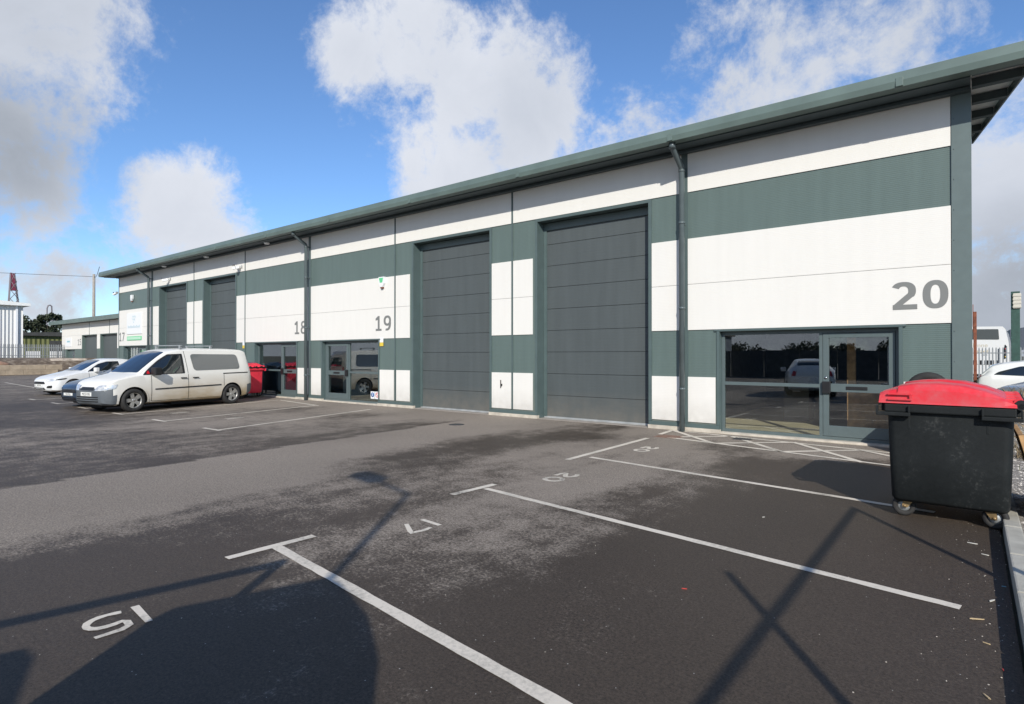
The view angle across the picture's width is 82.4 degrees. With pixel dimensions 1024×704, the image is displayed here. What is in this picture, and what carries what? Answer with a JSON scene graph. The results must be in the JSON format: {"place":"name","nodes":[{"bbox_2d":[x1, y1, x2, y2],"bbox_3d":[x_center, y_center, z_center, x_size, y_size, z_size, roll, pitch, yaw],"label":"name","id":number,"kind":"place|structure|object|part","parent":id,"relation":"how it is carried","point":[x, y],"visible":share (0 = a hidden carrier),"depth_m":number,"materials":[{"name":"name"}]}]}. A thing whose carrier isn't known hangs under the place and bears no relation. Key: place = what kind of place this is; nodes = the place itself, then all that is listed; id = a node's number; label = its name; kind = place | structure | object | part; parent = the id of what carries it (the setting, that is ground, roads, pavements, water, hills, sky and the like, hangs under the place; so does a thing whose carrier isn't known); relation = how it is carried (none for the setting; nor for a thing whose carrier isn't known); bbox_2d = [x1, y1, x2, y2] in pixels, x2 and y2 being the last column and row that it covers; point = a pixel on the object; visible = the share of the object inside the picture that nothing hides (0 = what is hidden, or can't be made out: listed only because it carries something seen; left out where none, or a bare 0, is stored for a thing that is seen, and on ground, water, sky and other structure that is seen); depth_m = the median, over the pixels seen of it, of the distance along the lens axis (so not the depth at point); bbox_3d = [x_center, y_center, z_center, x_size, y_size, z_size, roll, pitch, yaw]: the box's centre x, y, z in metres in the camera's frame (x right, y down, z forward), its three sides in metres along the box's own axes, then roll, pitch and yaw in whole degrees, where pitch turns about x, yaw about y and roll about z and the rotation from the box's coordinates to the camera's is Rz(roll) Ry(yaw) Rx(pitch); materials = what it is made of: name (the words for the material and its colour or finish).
{"place":"outdoors","nodes":[
{"label":"outdoors","id":0,"kind":"place"},
{"bbox_2d":[0,357,96,375],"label":"earth bank","id":1,"kind":"structure","parent":0,"point":[66,365],"depth_m":51.69,"materials":[{"name":"soil"}]},
{"bbox_2d":[0,344,64,357],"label":"palisade fence","id":2,"kind":"object","parent":1,"relation":"on","point":[57,355],"visible":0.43,"depth_m":58.23,"materials":[{"name":"grey metal"}]},
{"bbox_2d":[26,351,39,357],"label":"white board","id":3,"kind":"object","parent":1,"relation":"on","point":[32,354],"visible":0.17,"depth_m":60.14,"materials":[{"name":"white"}]},
{"bbox_2d":[50,351,61,357],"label":"white board","id":4,"kind":"object","parent":1,"relation":"on","point":[55,354],"visible":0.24,"depth_m":61.62,"materials":[{"name":"white"}]},
{"bbox_2d":[50,358,86,360],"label":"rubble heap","id":5,"kind":"object","parent":1,"relation":"on","point":[62,359],"visible":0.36,"depth_m":53.29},
{"bbox_2d":[46,305,52,326],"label":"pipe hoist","id":6,"kind":"object","parent":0,"point":[47,310],"visible":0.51,"depth_m":99.32,"materials":[{"name":"grey metal"}]},
{"bbox_2d":[0,0,1023,355],"label":"sky","id":7,"kind":"structure","parent":0,"point":[132,131],"materials":[{"name":"blue"}]},
{"bbox_2d":[972,326,1010,373],"bbox_3d":[35.807,0.071,44.111,2.800,3.600,11.545,0,0,41],"label":"parked coach","id":8,"kind":"object","parent":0,"point":[997,337],"visible":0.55,"depth_m":39.53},
{"bbox_2d":[972,329,998,338],"bbox_3d":[31.923,-1.205,39.892,2.017,0.738,0.018,0,0,41],"label":"rear window","id":9,"kind":"structure","parent":8,"relation":"in","point":[981,333],"depth_m":39.62,"materials":[{"name":"grey glass"}]},
{"bbox_2d":[973,356,1023,672],"bbox_3d":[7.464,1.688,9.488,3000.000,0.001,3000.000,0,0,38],"label":"ground","id":10,"kind":"structure","parent":0,"point":[1014,611],"depth_m":3.86,"materials":[{"name":"grey concrete"}]},
{"bbox_2d":[8,273,18,301],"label":"crane mast","id":11,"kind":"object","parent":10,"relation":"on","point":[12,283],"visible":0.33,"depth_m":197.43,"materials":[{"name":"red metal"}]},
{"bbox_2d":[0,300,30,357],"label":"white shed","id":12,"kind":"structure","parent":10,"relation":"on","point":[11,322],"depth_m":61.74,"materials":[{"name":"white metal"}]},
{"bbox_2d":[23,315,45,331],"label":"tree","id":13,"kind":"object","parent":10,"relation":"on","point":[27,325],"visible":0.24,"depth_m":87.91,"materials":[{"name":"green plant"}]},
{"bbox_2d":[23,332,61,357],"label":"green building","id":14,"kind":"structure","parent":10,"relation":"on","point":[41,338],"depth_m":77.59,"materials":[{"name":"green metal"}]},
{"bbox_2d":[50,341,61,350],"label":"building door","id":15,"kind":"structure","parent":14,"relation":"in","point":[55,343],"depth_m":78.70,"materials":[{"name":"grey metal"}]},
{"bbox_2d":[30,312,62,331],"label":"tree","id":16,"kind":"object","parent":10,"relation":"on","point":[47,318],"visible":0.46,"depth_m":88.85,"materials":[{"name":"green plant"}]},
{"bbox_2d":[12,267,99,316],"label":"telegraph pole","id":17,"kind":"object","parent":10,"relation":"on","point":[93,295],"visible":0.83,"depth_m":69.88,"materials":[{"name":"brown wood"}]},
{"bbox_2d":[0,375,1023,703],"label":"asphalt yard","id":18,"kind":"structure","parent":10,"relation":"on","point":[108,509],"depth_m":4.46,"materials":[{"name":"grey asphalt"}]},
{"bbox_2d":[0,365,61,375],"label":"block wall","id":19,"kind":"structure","parent":18,"relation":"on","point":[5,370],"depth_m":48.06,"materials":[{"name":"beige concrete"}]},
{"bbox_2d":[34,358,126,393],"bbox_3d":[-18.056,1.018,25.250,2.084,1.475,4.054,0,0,27],"label":"parked car","id":20,"kind":"object","parent":18,"relation":"on","point":[53,383],"visible":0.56,"depth_m":24.14,"materials":[{"name":"white metal"}]},
{"bbox_3d":[-17.411,0.611,24.943,0.221,0.374,1.150,0,0,27],"label":"side window","id":21,"kind":"part","parent":20,"relation":"part of","materials":[{"name":"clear glass"}]},
{"bbox_2d":[48,313,118,358],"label":"industrial unit","id":22,"kind":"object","parent":18,"relation":"on","point":[94,337],"visible":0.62,"depth_m":56.02,"materials":[{"name":"white metal"}]},
{"bbox_2d":[65,338,70,346],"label":"signboard","id":23,"kind":"object","parent":22,"relation":"attached to","point":[68,342],"visible":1,"depth_m":59.90,"materials":[{"name":"white"}]},
{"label":"entrance door","id":24,"kind":"part","parent":22,"relation":"part of","materials":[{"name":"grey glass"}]},
{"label":"roller door","id":25,"kind":"part","parent":22,"relation":"part of","materials":[{"name":"grey metal"}]},
{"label":"roller door","id":26,"kind":"part","parent":22,"relation":"part of","materials":[{"name":"grey metal"}]},
{"bbox_2d":[61,363,122,404],"bbox_3d":[-12.777,0.984,19.830,2.084,1.475,4.054,0,0,27],"label":"parked car","id":27,"kind":"object","parent":18,"relation":"on","point":[68,391],"visible":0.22,"depth_m":18.14,"materials":[{"name":"blue metal"}]},
{"bbox_2d":[82,605,151,638],"bbox_3d":[-2.372,1.618,3.519,0.332,0.001,0.334,0,0,38],"label":"bay number","id":28,"kind":"object","parent":18,"relation":"on","point":[143,615],"visible":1,"depth_m":3.50,"materials":[{"name":"paint"}]},
{"bbox_2d":[76,345,250,411],"bbox_3d":[-10.804,0.751,18.452,2.230,1.925,4.810,0,0,27],"label":"parked van","id":29,"kind":"object","parent":18,"relation":"on","point":[178,375],"visible":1,"depth_m":17.76,"materials":[{"name":"white paint"}]},
{"bbox_3d":[-10.424,0.371,17.482,0.188,0.563,1.104,0,0,27],"label":"side window","id":30,"kind":"part","parent":29,"relation":"part of","materials":[{"name":"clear glass"}]},
{"bbox_3d":[-9.638,0.326,19.021,0.141,0.517,1.703,0,0,27],"label":"side window","id":31,"kind":"part","parent":29,"relation":"part of","materials":[{"name":"grey glass"}]},
{"bbox_2d":[115,400,273,414],"bbox_3d":[-9.808,1.709,18.549,0.748,0.001,5.620,0,0,23],"label":"parking line","id":32,"kind":"object","parent":18,"relation":"on","point":[193,407],"visible":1,"depth_m":17.98,"materials":[{"name":"paint"}]},
{"bbox_2d":[151,405,315,421],"bbox_3d":[-7.369,1.697,16.459,0.755,0.001,5.068,0,0,32],"label":"parking line","id":33,"kind":"object","parent":18,"relation":"on","point":[219,415],"visible":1,"depth_m":15.58,"materials":[{"name":"paint"}]},
{"bbox_2d":[244,362,265,396],"bbox_3d":[-10.285,1.047,22.104,1.145,1.317,1.474,0,0,28],"label":"wheeled bin","id":34,"kind":"object","parent":18,"relation":"on","point":[256,370],"visible":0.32,"depth_m":22.22,"materials":[{"name":"red plastic"}]},
{"bbox_2d":[243,362,266,395],"bbox_3d":[-10.492,1.052,22.816,1.474,1.317,1.145,0,0,33],"label":"wheeled bin","id":35,"kind":"object","parent":18,"relation":"on","point":[260,393],"visible":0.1,"depth_m":22.80,"materials":[{"name":"red plastic"}]},
{"bbox_2d":[204,409,370,430],"bbox_3d":[-5.536,1.688,15.031,0.749,0.001,5.370,0,0,23],"label":"parking line","id":36,"kind":"object","parent":18,"relation":"on","point":[278,421],"visible":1,"depth_m":13.95,"materials":[{"name":"paint"}]},
{"bbox_2d":[225,535,571,703],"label":"parking line","id":37,"kind":"object","parent":18,"relation":"on","point":[536,691],"visible":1,"depth_m":3.41,"materials":[{"name":"paint"}]},
{"bbox_2d":[404,519,441,533],"bbox_3d":[-0.877,1.630,5.470,0.312,0.001,0.408,0,0,38],"label":"bay number","id":38,"kind":"object","parent":18,"relation":"on","point":[409,529],"visible":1,"depth_m":5.43,"materials":[{"name":"paint"}]},
{"bbox_2d":[39,508,1018,696],"bbox_3d":[1.100,1.625,4.396,4.144,0.005,7.078,0,0,38],"label":"grit","id":39,"kind":"object","parent":18,"relation":"on","point":[936,636],"visible":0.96,"depth_m":3.57,"materials":[{"name":"grey gravel"}]},
{"bbox_2d":[98,41,1023,447],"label":"industrial unit terrace","id":40,"kind":"structure","parent":18,"relation":"on","point":[722,275],"depth_m":13.56,"materials":[{"name":"grey metal"}]},
{"bbox_2d":[131,349,136,357],"bbox_3d":[-20.464,0.270,31.656,0.900,0.850,0.005,0,0,38],"label":"window poster","id":41,"kind":"object","parent":40,"relation":"attached to","point":[133,352],"depth_m":31.70,"materials":[{"name":"white paper"}]},
{"bbox_2d":[127,312,141,333],"bbox_3d":[-20.099,-1.519,31.111,2.040,1.120,0.036,0,0,38],"label":"signboard","id":42,"kind":"object","parent":40,"relation":"attached to","point":[134,323],"visible":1,"depth_m":31.05,"materials":[{"name":"white plastic"}]},
{"bbox_2d":[127,336,141,339],"bbox_3d":[-20.119,-0.734,31.129,1.960,0.210,0.025,0,0,38],"label":"banner sign","id":43,"kind":"object","parent":40,"relation":"attached to","point":[134,338],"visible":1,"depth_m":31.06,"materials":[{"name":"green plastic"}]},
{"bbox_2d":[165,285,185,348],"bbox_3d":[-16.203,-0.723,28.466,3.010,4.985,0.095,0,0,38],"label":"roller door","id":44,"kind":"structure","parent":40,"relation":"in","point":[175,308],"depth_m":28.71,"materials":[{"name":"grey metal"}]},
{"bbox_2d":[210,277,234,349],"bbox_3d":[-12.495,-0.741,25.553,2.880,4.985,0.095,0,0,38],"label":"roller door","id":45,"kind":"structure","parent":40,"relation":"in","point":[222,291],"depth_m":25.74,"materials":[{"name":"grey metal"}]},
{"bbox_2d":[281,345,295,395],"bbox_3d":[-8.385,0.676,22.094,1.155,1.908,0.112,0,0,38],"label":"entrance door","id":46,"kind":"structure","parent":40,"relation":"in","point":[284,392],"depth_m":22.33,"materials":[{"name":"grey metal"}]},
{"bbox_2d":[326,343,348,399],"bbox_3d":[-6.060,0.665,20.266,1.265,1.908,0.112,0,0,38],"label":"entrance door","id":47,"kind":"structure","parent":40,"relation":"in","point":[328,372],"depth_m":20.28,"materials":[{"name":"grey metal"}]},
{"bbox_2d":[371,391,377,398],"bbox_3d":[-4.460,1.407,19.031,0.440,0.240,0.010,0,0,38],"label":"safety sign","id":48,"kind":"object","parent":40,"relation":"attached to","point":[374,394],"visible":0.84,"depth_m":19.05,"materials":[{"name":"white plastic"}]},
{"bbox_2d":[378,277,385,288],"bbox_3d":[-4.120,-2.196,18.530,0.260,0.360,0.085,0,0,38],"label":"alarm box","id":49,"kind":"object","parent":40,"relation":"attached to","point":[382,281],"visible":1,"depth_m":18.49,"materials":[{"name":"white plastic"}]},
{"bbox_2d":[420,234,488,412],"bbox_3d":[-1.601,-0.793,16.993,3.010,4.985,0.095,0,0,38],"label":"roller door","id":50,"kind":"structure","parent":40,"relation":"in","point":[454,274],"depth_m":17.02,"materials":[{"name":"grey metal"}]},
{"bbox_2d":[544,207,648,425],"bbox_3d":[2.027,-0.811,14.141,3.020,4.985,0.095,0,0,38],"label":"roller door","id":51,"kind":"structure","parent":40,"relation":"in","point":[596,267],"depth_m":14.10,"materials":[{"name":"grey metal"}]},
{"bbox_2d":[781,376,816,421],"bbox_3d":[6.928,1.122,14.110,0.650,1.030,0.700,0,0,38],"label":"reception desk","id":52,"kind":"object","parent":40,"relation":"in","point":[798,403],"visible":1,"depth_m":13.88,"materials":[{"name":"grey"}]},
{"bbox_2d":[822,332,895,439],"bbox_3d":[6.259,0.605,10.586,1.145,1.908,0.112,0,0,38],"label":"entrance door","id":53,"kind":"structure","parent":40,"relation":"in","point":[828,430],"depth_m":10.62,"materials":[{"name":"grey metal"}]},
{"bbox_2d":[847,337,888,428],"bbox_3d":[7.264,0.494,11.223,1.450,2.250,0.090,0,0,38],"label":"timber partition","id":54,"kind":"object","parent":40,"relation":"in","point":[861,409],"visible":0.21,"depth_m":11.52,"materials":[{"name":"brown wood"}]},
{"bbox_2d":[543,473,579,481],"bbox_3d":[0.633,1.643,7.682,0.312,0.001,0.609,0,0,38],"label":"bay number","id":55,"kind":"object","parent":18,"relation":"on","point":[560,478],"visible":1,"depth_m":7.66,"materials":[{"name":"paint"}]},
{"bbox_2d":[634,446,658,451],"bbox_3d":[2.280,1.657,9.990,0.298,0.001,0.607,0,0,38],"label":"bay number","id":56,"kind":"object","parent":18,"relation":"on","point":[647,447],"visible":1,"depth_m":10.04,"materials":[{"name":"paint"}]},
{"bbox_2d":[653,434,681,438],"bbox_3d":[3.107,1.676,11.551,0.500,0.030,0.420,0,0,38],"label":"drain cover","id":57,"kind":"object","parent":18,"relation":"on","point":[669,436],"visible":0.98,"depth_m":11.49,"materials":[{"name":"metal"}]},
{"bbox_2d":[451,484,961,608],"bbox_3d":[1.263,1.629,5.454,4.693,0.001,0.721,0,0,42],"label":"parking line","id":58,"kind":"object","parent":18,"relation":"on","point":[913,595],"visible":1,"depth_m":4.71,"materials":[{"name":"paint"}]},
{"bbox_2d":[732,437,751,439],"bbox_3d":[4.403,1.673,11.194,0.320,0.032,0.260,0,0,38],"label":"gully grate","id":59,"kind":"object","parent":18,"relation":"on","point":[736,438],"visible":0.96,"depth_m":11.20,"materials":[{"name":"grey metal"}]},
{"bbox_2d":[566,438,935,512],"bbox_3d":[3.435,1.648,8.630,4.689,0.001,3.210,0,0,38],"label":"parking line","id":60,"kind":"object","parent":18,"relation":"on","point":[582,455],"visible":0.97,"depth_m":7.66,"materials":[{"name":"paint"}]},
{"bbox_2d":[659,430,889,465],"bbox_3d":[4.823,1.657,10.137,1.433,0.004,5.449,0,0,-43],"label":"crosshatch marking","id":61,"kind":"object","parent":18,"relation":"on","point":[773,449],"visible":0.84,"depth_m":10.24,"materials":[{"name":"paint"}]},
{"bbox_2d":[876,379,1023,529],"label":"wheeled bin","id":62,"kind":"object","parent":18,"relation":"on","point":[951,442],"visible":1,"depth_m":5.52,"materials":[{"name":"black plastic"}]},
{"bbox_3d":[6.775,1.303,9.504,0.800,0.710,0.670,0,0,38],"label":"timber crate","id":63,"kind":"object","parent":18,"relation":"on","visible":0},
{"bbox_2d":[909,372,944,380],"bbox_3d":[6.801,0.629,9.558,0.600,0.600,0.200,0,0,38],"label":"spare wheel","id":64,"kind":"object","parent":63,"relation":"on","point":[926,375],"visible":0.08,"depth_m":9.50,"materials":[{"name":"rubber"}]},
{"bbox_2d":[973,312,976,382],"bbox_3d":[15.815,0.048,19.978,0.107,3.350,0.080,0,0,38],"label":"rusty post","id":65,"kind":"object","parent":10,"relation":"on","point":[975,342],"visible":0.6,"depth_m":19.94,"materials":[{"name":"metal"}]},
{"bbox_2d":[972,347,1023,377],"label":"palisade fence","id":66,"kind":"object","parent":10,"relation":"on","point":[996,353],"visible":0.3,"depth_m":34.04,"materials":[{"name":"grey metal"}]},
{"bbox_2d":[977,360,1023,388],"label":"parked car","id":67,"kind":"object","parent":10,"relation":"on","point":[998,375],"visible":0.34,"depth_m":17.98,"materials":[{"name":"white metal"}]},
{"bbox_3d":[15.769,0.580,17.439,2.142,0.383,0.244,0,0,42],"label":"side window","id":68,"kind":"part","parent":67,"relation":"part of","materials":[{"name":"black glass"}]},
{"bbox_2d":[998,382,1023,395],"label":"parked car","id":69,"kind":"object","parent":10,"relation":"on","point":[1012,386],"visible":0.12,"depth_m":16.20,"materials":[{"name":"silver metal"}]},
{"bbox_2d":[1002,495,1023,649],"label":"kerb","id":70,"kind":"structure","parent":10,"relation":"on","point":[1013,534],"depth_m":4.39,"materials":[{"name":"concrete"}]},
{"bbox_2d":[1011,291,1021,361],"bbox_3d":[17.688,-0.199,20.508,0.275,3.850,0.255,0,0,38],"label":"green post","id":71,"kind":"object","parent":10,"relation":"on","point":[1016,303],"visible":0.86,"depth_m":20.47,"materials":[{"name":"metal"}]},
{"bbox_2d":[1012,396,1023,532],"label":"gravel verge","id":72,"kind":"structure","parent":10,"relation":"on","point":[1018,503],"depth_m":6.91,"materials":[{"name":"grey gravel"}]},
{"bbox_2d":[1002,384,1023,460],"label":"dry weeds","id":73,"kind":"object","parent":72,"relation":"on","point":[1019,455],"visible":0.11,"depth_m":8.74,"materials":[{"name":"plant"}]},
{"bbox_2d":[1014,424,1023,459],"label":"leaning board","id":74,"kind":"object","parent":72,"relation":"on","point":[1019,435],"visible":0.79,"depth_m":5.64,"materials":[{"name":"brown wood"}]},
{"bbox_2d":[1007,327,1023,349],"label":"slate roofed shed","id":75,"kind":"structure","parent":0,"point":[1021,337],"depth_m":55.48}
]}

